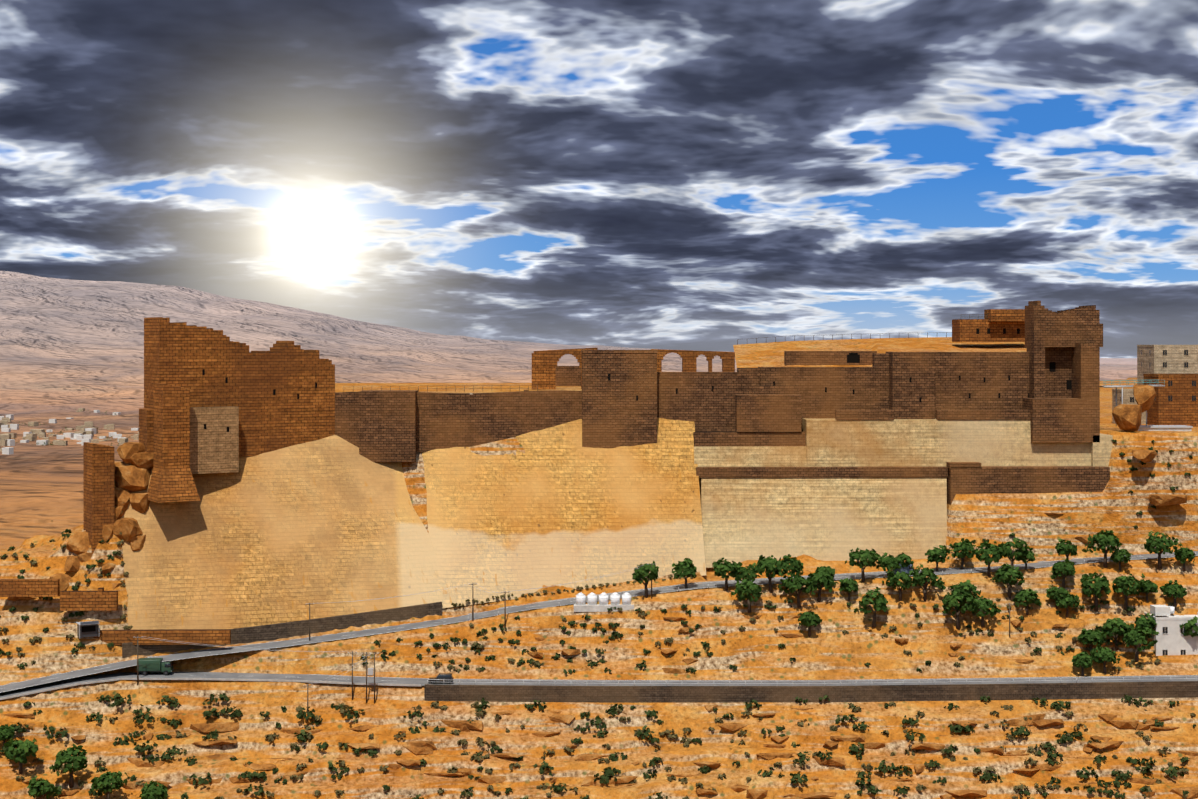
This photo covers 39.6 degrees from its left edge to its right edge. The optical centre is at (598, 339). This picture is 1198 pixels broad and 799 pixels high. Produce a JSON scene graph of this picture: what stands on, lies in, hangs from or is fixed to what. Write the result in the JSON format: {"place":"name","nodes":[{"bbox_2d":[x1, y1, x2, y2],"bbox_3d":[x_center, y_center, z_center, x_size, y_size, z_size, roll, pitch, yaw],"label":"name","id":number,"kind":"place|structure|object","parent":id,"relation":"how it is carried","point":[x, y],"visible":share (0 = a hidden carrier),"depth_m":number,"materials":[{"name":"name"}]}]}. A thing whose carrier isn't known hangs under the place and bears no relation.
{"place":"outdoors","nodes":[
{"label":"outdoors","id":0,"kind":"place"},
{"bbox_2d":[83,383,238,554],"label":"keep outworks","id":1,"kind":"object","parent":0,"point":[189,441],"visible":0.88,"depth_m":331.68,"materials":[{"name":"brown stone"}]},
{"bbox_2d":[122,602,441,657],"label":"retaining wall","id":2,"kind":"structure","parent":0,"point":[270,632],"depth_m":328.48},
{"bbox_2d":[335,383,581,392],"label":"court ground","id":3,"kind":"structure","parent":0,"point":[357,387],"depth_m":386.59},
{"bbox_2d":[0,271,1197,798],"bbox_3d":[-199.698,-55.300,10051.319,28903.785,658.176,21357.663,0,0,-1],"label":"terrain","id":4,"kind":"structure","parent":0,"point":[68,345],"depth_m":325.05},
{"bbox_2d":[0,408,138,454],"bbox_3d":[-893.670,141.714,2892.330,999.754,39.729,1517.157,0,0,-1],"label":"distant town","id":5,"kind":"object","parent":4,"relation":"on","point":[83,434],"visible":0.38,"depth_m":2556.30,"materials":[{"name":"white stone"}]},
{"bbox_2d":[76,621,99,637],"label":"kiosk","id":6,"kind":"object","parent":4,"relation":"on","point":[87,629],"visible":1,"depth_m":318.81,"materials":[{"name":"grey metal"}]},
{"bbox_2d":[0,579,230,644],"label":"spur ruins","id":7,"kind":"object","parent":4,"relation":"on","point":[100,599],"visible":0.98,"depth_m":320.70,"materials":[{"name":"brick"}]},
{"bbox_2d":[139,317,334,455],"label":"keep","id":8,"kind":"structure","parent":4,"relation":"on","point":[280,394],"depth_m":344.43,"materials":[{"name":"brick"}]},
{"bbox_2d":[120,418,705,629],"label":"stone glacis","id":9,"kind":"object","parent":4,"relation":"on","point":[285,534],"visible":0.79,"depth_m":344.78,"materials":[{"name":"stone"}]},
{"bbox_2d":[133,563,1013,720],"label":"utility poles","id":10,"kind":"object","parent":4,"relation":"on","point":[370,671],"visible":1,"depth_m":312.40,"materials":[{"name":"brown wood"}]},
{"bbox_2d":[0,439,1196,798],"bbox_3d":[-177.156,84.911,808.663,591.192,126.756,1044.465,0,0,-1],"label":"scrub","id":11,"kind":"object","parent":4,"relation":"on","point":[610,771],"visible":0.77,"depth_m":305.87,"materials":[{"name":"green plant"}]},
{"bbox_2d":[0,530,1197,798],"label":"trees","id":12,"kind":"object","parent":4,"relation":"on","point":[746,588],"visible":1,"depth_m":333.02,"materials":[{"name":"green plant"}]},
{"bbox_2d":[3,385,1197,798],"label":"rocks","id":13,"kind":"object","parent":4,"relation":"on","point":[133,477],"visible":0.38,"depth_m":309.59,"materials":[{"name":"orange stone"}]},
{"bbox_2d":[573,592,633,611],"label":"storage tanks","id":14,"kind":"object","parent":4,"relation":"on","point":[591,605],"visible":1,"depth_m":332.04,"materials":[{"name":"white plastic"}]},
{"bbox_2d":[335,301,1102,461],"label":"walls","id":15,"kind":"structure","parent":4,"relation":"on","point":[1047,384],"depth_m":360.83,"materials":[{"name":"stone"}]},
{"bbox_2d":[362,314,987,391],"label":"castle railings","id":16,"kind":"object","parent":15,"relation":"on","point":[464,388],"visible":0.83,"depth_m":361.43,"materials":[{"name":"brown wood"}]},
{"bbox_2d":[424,681,1197,702],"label":"road retaining wall","id":17,"kind":"structure","parent":4,"relation":"on","point":[744,694],"depth_m":314.50,"materials":[{"name":"stone"}]},
{"bbox_2d":[427,552,1197,685],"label":"guard rail","id":18,"kind":"object","parent":4,"relation":"on","point":[729,683],"visible":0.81,"depth_m":315.07,"materials":[{"name":"silver metal"}]},
{"bbox_2d":[693,418,1112,567],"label":"terraces","id":19,"kind":"object","parent":4,"relation":"on","point":[828,489],"visible":0.77,"depth_m":356.25,"materials":[{"name":"stone"}]},
{"bbox_2d":[1112,345,1197,430],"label":"town buildings","id":20,"kind":"structure","parent":4,"relation":"on","point":[1174,407],"depth_m":389.71,"materials":[{"name":"stone"}]},
{"bbox_2d":[1100,380,1164,425],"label":"foot bridge","id":21,"kind":"structure","parent":20,"relation":"on","point":[1122,386],"depth_m":370.38,"materials":[{"name":"silver metal"}]},
{"bbox_2d":[1144,605,1197,655],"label":"house","id":22,"kind":"structure","parent":4,"relation":"on","point":[1171,639],"depth_m":328.08,"materials":[{"name":"white paint"}]},
{"bbox_2d":[0,672,1197,697],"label":"road","id":23,"kind":"structure","parent":0,"point":[340,678],"depth_m":317.59,"materials":[{"name":"grey asphalt"}]},
{"bbox_2d":[138,658,173,675],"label":"green truck","id":24,"kind":"object","parent":23,"relation":"on","point":[155,665],"visible":0.98,"depth_m":314.20,"materials":[{"name":"green metal"}]},
{"bbox_2d":[0,678,420,699],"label":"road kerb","id":25,"kind":"structure","parent":23,"relation":"on","point":[222,679],"depth_m":311.80,"materials":[{"name":"concrete"}]},
{"bbox_2d":[428,673,453,683],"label":"car","id":26,"kind":"object","parent":23,"relation":"on","point":[447,678],"visible":0.85,"depth_m":315.27,"materials":[{"name":"black"}]},
{"bbox_2d":[60,674,1175,680],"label":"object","id":27,"kind":"object","parent":23,"relation":"on","point":[870,679],"visible":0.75,"depth_m":321.91,"materials":[{"name":"paint"}]},
{"bbox_2d":[0,551,1197,692],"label":"road","id":28,"kind":"structure","parent":0,"point":[172,657],"depth_m":331.85,"materials":[{"name":"grey asphalt"}]},
{"bbox_2d":[7,558,1073,683],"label":"road kerb","id":29,"kind":"structure","parent":28,"relation":"on","point":[644,589],"depth_m":341.36,"materials":[{"name":"concrete"}]},
{"bbox_2d":[12,557,1091,683],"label":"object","id":30,"kind":"object","parent":28,"relation":"on","point":[485,611],"visible":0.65,"depth_m":337.03,"materials":[{"name":"soil"}]},
{"bbox_2d":[4,555,1197,691],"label":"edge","id":31,"kind":"object","parent":28,"relation":"on","point":[478,618],"visible":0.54,"depth_m":326.95,"materials":[{"name":"paint"}]},
{"bbox_2d":[892,563,913,573],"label":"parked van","id":32,"kind":"object","parent":28,"relation":"on","point":[907,569],"visible":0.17,"depth_m":339.83,"materials":[{"name":"grey metal"}]},
{"bbox_2d":[0,0,1197,357],"label":"sky","id":33,"kind":"structure","parent":0,"point":[699,175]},
{"bbox_2d":[532,309,1024,388],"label":"court ruins","id":34,"kind":"object","parent":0,"point":[1000,325],"visible":0.85,"depth_m":384.68,"materials":[{"name":"stone"}]},
{"bbox_2d":[733,337,1026,367],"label":"court ground","id":35,"kind":"structure","parent":0,"point":[757,355],"depth_m":398.85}
]}

